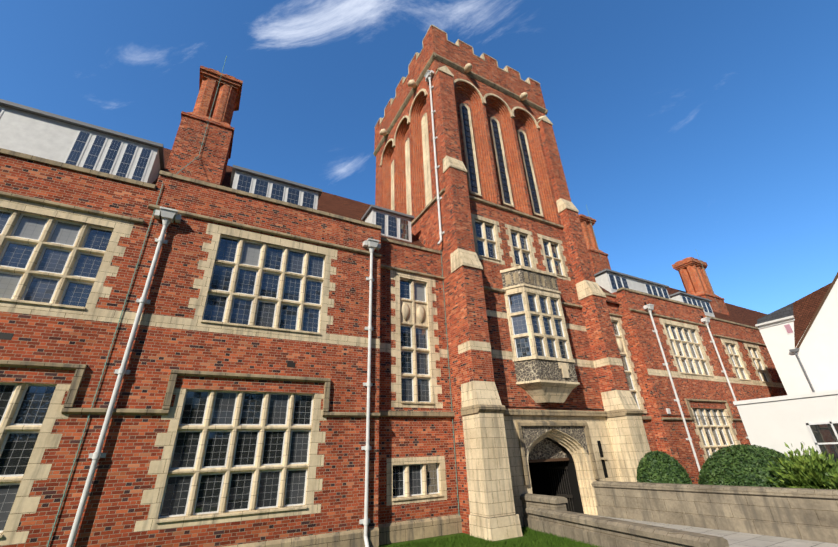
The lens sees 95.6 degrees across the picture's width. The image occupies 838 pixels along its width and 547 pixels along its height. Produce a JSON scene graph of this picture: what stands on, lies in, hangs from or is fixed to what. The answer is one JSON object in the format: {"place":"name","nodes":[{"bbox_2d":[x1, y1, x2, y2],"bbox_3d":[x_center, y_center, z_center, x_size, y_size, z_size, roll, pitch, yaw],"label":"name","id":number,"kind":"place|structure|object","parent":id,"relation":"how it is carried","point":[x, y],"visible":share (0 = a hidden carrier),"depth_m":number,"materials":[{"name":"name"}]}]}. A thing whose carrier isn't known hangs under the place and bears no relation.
{"place":"outdoors","nodes":[
{"label":"outdoors","id":0,"kind":"place"},
{"bbox_2d":[0,0,837,313],"label":"sky","id":1,"kind":"structure","parent":0,"point":[681,128],"materials":[{"name":"blue"}]},
{"bbox_2d":[379,516,605,546],"bbox_3d":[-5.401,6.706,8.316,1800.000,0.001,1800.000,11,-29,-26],"label":"ground","id":2,"kind":"structure","parent":0,"point":[445,536],"depth_m":11.01,"materials":[{"name":"green plant"}]},
{"bbox_2d":[0,109,461,546],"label":"wing","id":3,"kind":"structure","parent":2,"relation":"on","point":[130,354],"depth_m":10.40,"materials":[{"name":"red brick"}]},
{"bbox_2d":[0,56,767,327],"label":"roofs","id":4,"kind":"structure","parent":3,"relation":"on","point":[202,147],"depth_m":15.30,"materials":[{"name":"brick"}]},
{"bbox_2d":[378,525,605,546],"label":"grass blades","id":5,"kind":"object","parent":2,"relation":"on","point":[471,540],"depth_m":10.47,"materials":[{"name":"green plant"}]},
{"bbox_2d":[636,450,692,483],"bbox_3d":[9.042,7.691,14.039,1.931,2.136,1.840,11,-29,-26],"label":"topiary bush","id":6,"kind":"object","parent":2,"relation":"on","point":[657,466],"visible":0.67,"depth_m":13.76,"materials":[{"name":"green plant"}]},
{"bbox_2d":[520,481,837,546],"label":"garden walls","id":7,"kind":"structure","parent":2,"relation":"on","point":[804,514],"depth_m":10.63,"materials":[{"name":"stone"}]},
{"bbox_2d":[698,444,789,486],"bbox_3d":[13.026,7.882,14.845,4.473,2.265,3.748,11,-29,-26],"label":"yew bush","id":8,"kind":"object","parent":2,"relation":"on","point":[739,465],"visible":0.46,"depth_m":14.21,"materials":[{"name":"green plant"}]},
{"bbox_2d":[766,442,837,489],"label":"conifer bush","id":9,"kind":"object","parent":2,"relation":"on","point":[814,470],"visible":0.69,"depth_m":12.51,"materials":[{"name":"green plant"}]},
{"bbox_2d":[373,25,650,540],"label":"tower","id":10,"kind":"structure","parent":0,"point":[571,428],"depth_m":16.80,"materials":[{"name":"red brick"}]},
{"bbox_2d":[604,274,786,483],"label":"wing","id":11,"kind":"structure","parent":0,"point":[669,395],"depth_m":21.42,"materials":[{"name":"red brick"}]},
{"bbox_2d":[594,515,837,546],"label":"paving path","id":12,"kind":"structure","parent":0,"point":[737,539],"depth_m":9.85,"materials":[{"name":"grey concrete"}]},
{"bbox_2d":[733,272,837,461],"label":"white house","id":13,"kind":"structure","parent":0,"point":[800,337],"depth_m":21.08,"materials":[{"name":"white paint"}]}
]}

